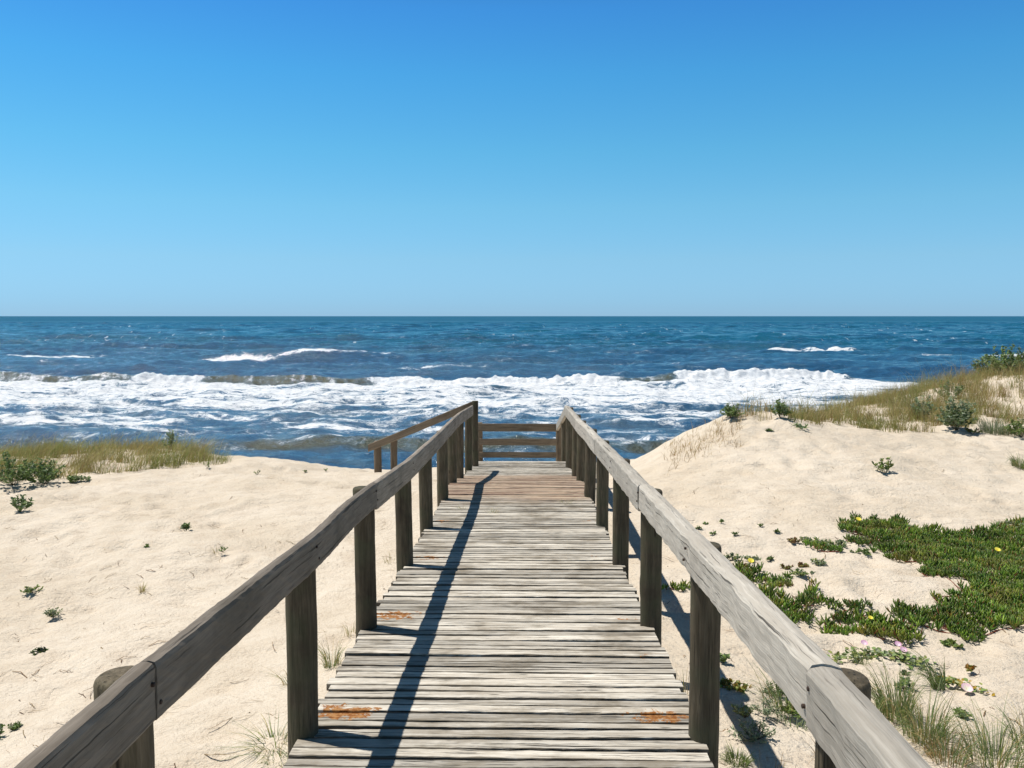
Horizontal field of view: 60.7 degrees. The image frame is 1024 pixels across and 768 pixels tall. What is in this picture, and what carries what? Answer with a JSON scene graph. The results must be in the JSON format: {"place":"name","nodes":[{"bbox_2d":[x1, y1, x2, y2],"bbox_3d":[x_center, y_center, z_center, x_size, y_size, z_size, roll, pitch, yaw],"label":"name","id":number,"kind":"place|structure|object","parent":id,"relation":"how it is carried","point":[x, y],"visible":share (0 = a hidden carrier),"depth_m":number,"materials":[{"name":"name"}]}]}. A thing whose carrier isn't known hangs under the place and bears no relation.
{"place":"outdoors","nodes":[
{"label":"outdoors","id":0,"kind":"place"},
{"bbox_2d":[0,423,242,481],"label":"dune grass","id":1,"kind":"structure","parent":0,"point":[98,452],"depth_m":15.14,"materials":[{"name":"green plant"}]},
{"bbox_2d":[0,373,1023,767],"bbox_3d":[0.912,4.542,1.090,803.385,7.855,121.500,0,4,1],"label":"sand","id":2,"kind":"structure","parent":0,"point":[110,523],"depth_m":8.12,"materials":[{"name":"beige sand"}]},
{"bbox_2d":[0,723,5,736],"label":"leafy plant","id":3,"kind":"object","parent":2,"relation":"on","point":[1,727],"visible":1,"depth_m":4.86,"materials":[{"name":"green plant"}]},
{"bbox_2d":[7,721,23,730],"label":"rosette plant","id":4,"kind":"object","parent":2,"relation":"on","point":[18,724],"visible":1,"depth_m":5.02,"materials":[{"name":"green plant"}]},
{"bbox_2d":[10,494,33,511],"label":"leafy plant","id":5,"kind":"object","parent":2,"relation":"on","point":[21,500],"visible":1,"depth_m":10.47,"materials":[{"name":"green plant"}]},
{"bbox_2d":[0,451,45,485],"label":"dune shrub","id":6,"kind":"object","parent":2,"relation":"on","point":[11,472],"visible":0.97,"depth_m":12.21,"materials":[{"name":"green plant"}]},
{"bbox_2d":[20,584,43,592],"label":"rosette plant","id":7,"kind":"object","parent":2,"relation":"on","point":[29,590],"visible":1,"depth_m":7.40,"materials":[{"name":"green plant"}]},
{"bbox_2d":[28,646,48,654],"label":"rosette plant","id":8,"kind":"object","parent":2,"relation":"on","point":[39,649],"visible":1,"depth_m":6.12,"materials":[{"name":"green plant"}]},
{"bbox_2d":[19,458,65,484],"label":"dune shrub","id":9,"kind":"object","parent":2,"relation":"on","point":[48,475],"visible":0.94,"depth_m":12.39,"materials":[{"name":"green plant"}]},
{"bbox_2d":[42,607,62,617],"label":"rosette plant","id":10,"kind":"object","parent":2,"relation":"on","point":[51,613],"visible":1,"depth_m":6.92,"materials":[{"name":"green plant"}]},
{"bbox_2d":[67,475,79,482],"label":"leafy plant","id":11,"kind":"object","parent":2,"relation":"on","point":[70,478],"visible":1,"depth_m":12.67,"materials":[{"name":"green plant"}]},
{"bbox_2d":[73,475,90,480],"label":"leafy plant","id":12,"kind":"object","parent":2,"relation":"on","point":[83,477],"visible":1,"depth_m":12.76,"materials":[{"name":"green plant"}]},
{"bbox_2d":[135,582,150,592],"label":"grass tuft","id":13,"kind":"object","parent":2,"relation":"on","point":[142,589],"visible":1,"depth_m":7.50,"materials":[{"name":"plant"}]},
{"bbox_2d":[162,429,179,446],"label":"dune shrub","id":14,"kind":"object","parent":2,"relation":"on","point":[172,438],"visible":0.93,"depth_m":16.68,"materials":[{"name":"green plant"}]},
{"bbox_2d":[180,522,191,530],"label":"leafy plant","id":15,"kind":"object","parent":2,"relation":"on","point":[185,526],"visible":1,"depth_m":9.20,"materials":[{"name":"green plant"}]},
{"bbox_2d":[195,713,287,767],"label":"grass tuft","id":16,"kind":"object","parent":2,"relation":"on","point":[271,735],"visible":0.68,"depth_m":4.22,"materials":[{"name":"green plant"}]},
{"bbox_2d":[255,664,286,685],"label":"grass tuft","id":17,"kind":"object","parent":2,"relation":"on","point":[282,680],"visible":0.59,"depth_m":5.10,"materials":[{"name":"beige plant"}]},
{"bbox_2d":[259,743,287,767],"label":"grass tuft","id":18,"kind":"object","parent":2,"relation":"on","point":[280,753],"visible":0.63,"depth_m":4.10,"materials":[{"name":"beige plant"}]},
{"bbox_2d":[318,632,345,668],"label":"grass tuft","id":19,"kind":"object","parent":2,"relation":"on","point":[329,664],"visible":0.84,"depth_m":5.31,"materials":[{"name":"plant"}]},
{"bbox_2d":[343,626,355,636],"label":"grass tuft","id":20,"kind":"object","parent":2,"relation":"on","point":[348,631],"visible":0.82,"depth_m":5.97,"materials":[{"name":"beige plant"}]},
{"bbox_2d":[14,401,931,767],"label":"boardwalk","id":21,"kind":"structure","parent":2,"relation":"on","point":[520,627],"depth_m":3.96,"materials":[{"name":"grey wood"}]},
{"bbox_2d":[2,466,1021,767],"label":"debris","id":22,"kind":"object","parent":2,"relation":"on","point":[342,626],"visible":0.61,"depth_m":6.01,"materials":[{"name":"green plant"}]},
{"bbox_2d":[662,579,689,591],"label":"ice plant","id":23,"kind":"object","parent":2,"relation":"on","point":[682,585],"visible":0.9,"depth_m":7.06,"materials":[{"name":"green plant"}]},
{"bbox_2d":[675,663,689,695],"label":"grass tuft","id":24,"kind":"object","parent":2,"relation":"on","point":[684,688],"visible":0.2,"depth_m":4.80,"materials":[{"name":"beige plant"}]},
{"bbox_2d":[661,409,745,474],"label":"dry stalks","id":25,"kind":"object","parent":2,"relation":"on","point":[718,433],"visible":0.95,"depth_m":13.23,"materials":[{"name":"beige plant"}]},
{"bbox_2d":[720,653,730,662],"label":"creeping plant","id":26,"kind":"object","parent":2,"relation":"on","point":[724,657],"visible":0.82,"depth_m":5.47,"materials":[{"name":"green plant"}]},
{"bbox_2d":[719,403,744,417],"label":"dune shrub","id":27,"kind":"object","parent":2,"relation":"on","point":[730,411],"visible":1,"depth_m":13.91,"materials":[{"name":"green plant"}]},
{"bbox_2d":[724,552,743,559],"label":"creeping plant","id":28,"kind":"object","parent":2,"relation":"on","point":[727,556],"visible":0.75,"depth_m":7.91,"materials":[{"name":"green plant"}]},
{"bbox_2d":[720,677,751,692],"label":"creeping plant","id":29,"kind":"object","parent":2,"relation":"on","point":[727,684],"visible":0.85,"depth_m":4.95,"materials":[{"name":"green plant"}]},
{"bbox_2d":[718,739,758,767],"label":"grass tuft","id":30,"kind":"object","parent":2,"relation":"on","point":[744,759],"visible":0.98,"depth_m":4.09,"materials":[{"name":"green plant"}]},
{"bbox_2d":[730,703,757,717],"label":"creeping plant","id":31,"kind":"object","parent":2,"relation":"on","point":[743,712],"visible":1,"depth_m":4.60,"materials":[{"name":"green plant"}]},
{"bbox_2d":[732,556,764,584],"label":"ice plant","id":32,"kind":"object","parent":2,"relation":"on","point":[745,570],"visible":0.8,"depth_m":7.35,"materials":[{"name":"green plant"}]},
{"bbox_2d":[727,717,775,743],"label":"creeping plant","id":33,"kind":"object","parent":2,"relation":"on","point":[752,737],"visible":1,"depth_m":4.36,"materials":[{"name":"green plant"}]},
{"bbox_2d":[743,555,761,560],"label":"creeping plant","id":34,"kind":"object","parent":2,"relation":"on","point":[747,557],"visible":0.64,"depth_m":7.84,"materials":[{"name":"green plant"}]},
{"bbox_2d":[728,654,791,713],"bbox_3d":[1.403,1.645,4.833,0.452,0.335,0.558,0,4,1],"label":"grass tuft","id":35,"kind":"object","parent":2,"relation":"on","point":[775,700],"visible":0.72,"depth_m":4.85,"materials":[{"name":"green plant"}]},
{"bbox_2d":[751,698,780,716],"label":"creeping plant","id":36,"kind":"object","parent":2,"relation":"on","point":[766,711],"visible":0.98,"depth_m":4.66,"materials":[{"name":"green plant"}]},
{"bbox_2d":[763,681,784,696],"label":"creeping plant","id":37,"kind":"object","parent":2,"relation":"on","point":[778,688],"visible":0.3,"depth_m":5.01,"materials":[{"name":"green plant"}]},
{"bbox_2d":[749,749,799,767],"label":"grass tuft","id":38,"kind":"object","parent":2,"relation":"on","point":[774,762],"visible":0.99,"depth_m":4.04,"materials":[{"name":"green plant"}]},
{"bbox_2d":[764,571,793,586],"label":"ice plant","id":39,"kind":"object","parent":2,"relation":"on","point":[781,581],"visible":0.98,"depth_m":7.24,"materials":[{"name":"green plant"}]},
{"bbox_2d":[768,399,790,417],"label":"dune shrub","id":40,"kind":"object","parent":2,"relation":"on","point":[780,409],"visible":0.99,"depth_m":13.66,"materials":[{"name":"green plant"}]},
{"bbox_2d":[766,692,806,730],"bbox_3d":[1.528,1.754,4.669,0.397,0.144,0.374,0,4,1],"label":"grass tuft","id":41,"kind":"object","parent":2,"relation":"on","point":[789,720],"visible":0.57,"depth_m":4.66,"materials":[{"name":"green plant"}]},
{"bbox_2d":[779,563,793,569],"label":"creeping plant","id":42,"kind":"object","parent":2,"relation":"on","point":[786,567],"visible":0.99,"depth_m":7.54,"materials":[{"name":"brown plant"}]},
{"bbox_2d":[775,701,800,718],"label":"creeping plant","id":43,"kind":"object","parent":2,"relation":"on","point":[789,707],"visible":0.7,"depth_m":4.72,"materials":[{"name":"green plant"}]},
{"bbox_2d":[757,577,827,624],"bbox_3d":[2.200,1.676,6.772,0.590,0.178,0.726,0,4,1],"label":"ice plant","id":44,"kind":"object","parent":2,"relation":"on","point":[809,594],"visible":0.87,"depth_m":6.71,"materials":[{"name":"green plant"}]},
{"bbox_2d":[787,537,800,542],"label":"creeping plant","id":45,"kind":"object","parent":2,"relation":"on","point":[792,540],"visible":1,"depth_m":8.48,"materials":[{"name":"brown plant"}]},
{"bbox_2d":[789,568,808,575],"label":"creeping plant","id":46,"kind":"object","parent":2,"relation":"on","point":[799,573],"visible":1,"depth_m":7.35,"materials":[{"name":"green plant"}]},
{"bbox_2d":[791,422,809,428],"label":"leafy plant","id":47,"kind":"object","parent":2,"relation":"on","point":[800,426],"visible":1,"depth_m":13.33,"materials":[{"name":"green plant"}]},
{"bbox_2d":[797,562,808,566],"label":"creeping plant","id":48,"kind":"object","parent":2,"relation":"on","point":[800,564],"visible":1,"depth_m":7.68,"materials":[{"name":"brown plant"}]},
{"bbox_2d":[800,536,832,542],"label":"creeping plant","id":49,"kind":"object","parent":2,"relation":"on","point":[810,539],"visible":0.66,"depth_m":8.54,"materials":[{"name":"green plant"}]},
{"bbox_2d":[810,558,826,565],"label":"creeping plant","id":50,"kind":"object","parent":2,"relation":"on","point":[818,562],"visible":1,"depth_m":7.74,"materials":[{"name":"green plant"}]},
{"bbox_2d":[801,539,843,551],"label":"ice plant","id":51,"kind":"object","parent":2,"relation":"on","point":[822,545],"visible":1,"depth_m":8.28,"materials":[{"name":"green plant"}]},
{"bbox_2d":[827,539,849,546],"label":"creeping plant","id":52,"kind":"object","parent":2,"relation":"on","point":[840,541],"visible":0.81,"depth_m":8.36,"materials":[{"name":"green plant"}]},
{"bbox_2d":[825,597,872,610],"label":"ice plant","id":53,"kind":"object","parent":2,"relation":"on","point":[851,604],"visible":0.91,"depth_m":6.70,"materials":[{"name":"green plant"}]},
{"bbox_2d":[843,533,876,546],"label":"ice plant","id":54,"kind":"object","parent":2,"relation":"on","point":[859,540],"visible":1,"depth_m":8.42,"materials":[{"name":"green plant"}]},
{"bbox_2d":[849,547,870,554],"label":"creeping plant","id":55,"kind":"object","parent":2,"relation":"on","point":[865,551],"visible":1,"depth_m":8.18,"materials":[{"name":"green plant"}]},
{"bbox_2d":[846,646,876,664],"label":"grass tuft","id":56,"kind":"object","parent":2,"relation":"on","point":[855,658],"visible":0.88,"depth_m":5.81,"materials":[{"name":"green plant"}]},
{"bbox_2d":[707,347,1023,432],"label":"dune grass","id":57,"kind":"structure","parent":2,"relation":"on","point":[893,399],"depth_m":18.05,"materials":[{"name":"green plant"}]},
{"bbox_2d":[815,600,925,644],"bbox_3d":[2.619,1.739,6.416,0.751,0.178,0.456,2,5,22],"label":"ice plant","id":58,"kind":"object","parent":2,"relation":"on","point":[883,628],"visible":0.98,"depth_m":6.35,"materials":[{"name":"green plant"}]},
{"bbox_2d":[827,640,935,668],"bbox_3d":[2.430,1.821,5.886,0.779,0.087,0.353,0,4,1],"label":"bindweed","id":59,"kind":"object","parent":2,"relation":"on","point":[899,654],"visible":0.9,"depth_m":5.87,"materials":[{"name":"green plant"}]},
{"bbox_2d":[872,457,893,472],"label":"leafy plant","id":60,"kind":"object","parent":2,"relation":"on","point":[888,465],"visible":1,"depth_m":11.49,"materials":[{"name":"green plant"}]},
{"bbox_2d":[853,652,932,723],"bbox_3d":[2.155,1.731,4.992,0.554,0.389,0.597,0,4,1],"label":"grass tuft","id":61,"kind":"object","parent":2,"relation":"on","point":[881,699],"visible":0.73,"depth_m":4.99,"materials":[{"name":"green plant"}]},
{"bbox_2d":[893,676,914,688],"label":"creeping plant","id":62,"kind":"object","parent":2,"relation":"on","point":[903,683],"visible":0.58,"depth_m":5.40,"materials":[{"name":"green plant"}]},
{"bbox_2d":[900,669,909,675],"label":"creeping plant","id":63,"kind":"object","parent":2,"relation":"on","point":[903,672],"visible":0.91,"depth_m":5.66,"materials":[{"name":"green plant"}]},
{"bbox_2d":[898,640,944,690],"bbox_3d":[2.521,1.768,5.435,0.276,0.294,0.270,-4,6,-42],"label":"grass tuft","id":64,"kind":"object","parent":2,"relation":"on","point":[930,677],"visible":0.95,"depth_m":5.42,"materials":[{"name":"green plant"}]},
{"bbox_2d":[910,395,937,417],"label":"dune shrub","id":65,"kind":"object","parent":2,"relation":"on","point":[923,402],"visible":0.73,"depth_m":16.38,"materials":[{"name":"green plant"}]},
{"bbox_2d":[836,511,1023,641],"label":"ice plant","id":66,"kind":"object","parent":2,"relation":"on","point":[1001,594],"visible":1,"depth_m":7.78,"materials":[{"name":"green plant"}]},
{"bbox_2d":[871,668,990,750],"bbox_3d":[2.237,1.762,4.708,0.621,0.352,0.631,0,4,1],"label":"grass tuft","id":67,"kind":"object","parent":2,"relation":"on","point":[914,727],"visible":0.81,"depth_m":4.73,"materials":[{"name":"green plant"}]},
{"bbox_2d":[896,706,999,767],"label":"grass tuft","id":68,"kind":"object","parent":2,"relation":"on","point":[938,753],"visible":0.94,"depth_m":4.50,"materials":[{"name":"green plant"}]},
{"bbox_2d":[932,378,964,399],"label":"dune shrub","id":69,"kind":"object","parent":2,"relation":"on","point":[957,389],"visible":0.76,"depth_m":19.49,"materials":[{"name":"green plant"}]},
{"bbox_2d":[939,637,963,647],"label":"creeping plant","id":70,"kind":"object","parent":2,"relation":"on","point":[947,642],"visible":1,"depth_m":6.17,"materials":[{"name":"green plant"}]},
{"bbox_2d":[935,396,977,429],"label":"dune shrub","id":71,"kind":"object","parent":2,"relation":"on","point":[955,418],"visible":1,"depth_m":14.67,"materials":[{"name":"green plant"}]},
{"bbox_2d":[953,706,973,718],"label":"creeping plant","id":72,"kind":"object","parent":2,"relation":"on","point":[962,712],"visible":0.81,"depth_m":5.04,"materials":[{"name":"green plant"}]},
{"bbox_2d":[934,675,994,695],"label":"bindweed","id":73,"kind":"object","parent":2,"relation":"on","point":[963,685],"visible":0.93,"depth_m":5.47,"materials":[{"name":"green plant"}]},
{"bbox_2d":[964,663,976,671],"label":"creeping plant","id":74,"kind":"object","parent":2,"relation":"on","point":[968,667],"visible":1,"depth_m":5.66,"materials":[{"name":"brown plant"}]},
{"bbox_2d":[965,427,982,433],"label":"leafy plant","id":75,"kind":"object","parent":2,"relation":"on","point":[970,430],"visible":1,"depth_m":14.54,"materials":[{"name":"green plant"}]},
{"bbox_2d":[925,684,1023,767],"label":"grass tuft","id":76,"kind":"object","parent":2,"relation":"on","point":[984,748],"visible":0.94,"depth_m":4.56,"materials":[{"name":"green plant"}]},
{"bbox_2d":[972,354,998,375],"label":"dune shrub","id":77,"kind":"object","parent":2,"relation":"on","point":[977,364],"visible":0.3,"depth_m":23.31,"materials":[{"name":"green plant"}]},
{"bbox_2d":[975,415,1008,435],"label":"grass tuft","id":78,"kind":"object","parent":2,"relation":"on","point":[985,428],"visible":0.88,"depth_m":14.74,"materials":[{"name":"green plant"}]},
{"bbox_2d":[975,695,1023,752],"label":"grass tuft","id":79,"kind":"object","parent":2,"relation":"on","point":[1014,730],"visible":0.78,"depth_m":4.77,"materials":[{"name":"green plant"}]},
{"bbox_2d":[979,344,1023,373],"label":"dune shrub","id":80,"kind":"object","parent":2,"relation":"on","point":[1011,359],"visible":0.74,"depth_m":22.20,"materials":[{"name":"green plant"}]},
{"bbox_2d":[990,519,1023,531],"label":"creeping plant","id":81,"kind":"object","parent":2,"relation":"on","point":[1010,524],"visible":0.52,"depth_m":9.22,"materials":[{"name":"green plant"}]},
{"bbox_2d":[993,416,1023,435],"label":"grass tuft","id":82,"kind":"object","parent":2,"relation":"on","point":[1008,433],"visible":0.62,"depth_m":14.62,"materials":[{"name":"green plant"}]},
{"bbox_2d":[1003,417,1023,436],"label":"dune shrub","id":83,"kind":"object","parent":2,"relation":"on","point":[1016,429],"visible":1,"depth_m":14.38,"materials":[{"name":"green plant"}]},
{"bbox_2d":[1006,452,1023,469],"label":"grass tuft","id":84,"kind":"object","parent":2,"relation":"on","point":[1017,463],"visible":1,"depth_m":12.40,"materials":[{"name":"green plant"}]},
{"bbox_2d":[0,316,1023,469],"bbox_3d":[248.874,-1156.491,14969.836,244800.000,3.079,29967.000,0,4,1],"label":"sea","id":85,"kind":"structure","parent":0,"point":[340,391],"depth_m":105.61,"materials":[{"name":"liquid"}]},
{"bbox_2d":[0,0,1023,315],"label":"sky","id":86,"kind":"structure","parent":0,"point":[158,157],"materials":[{"name":"blue"}]}
]}

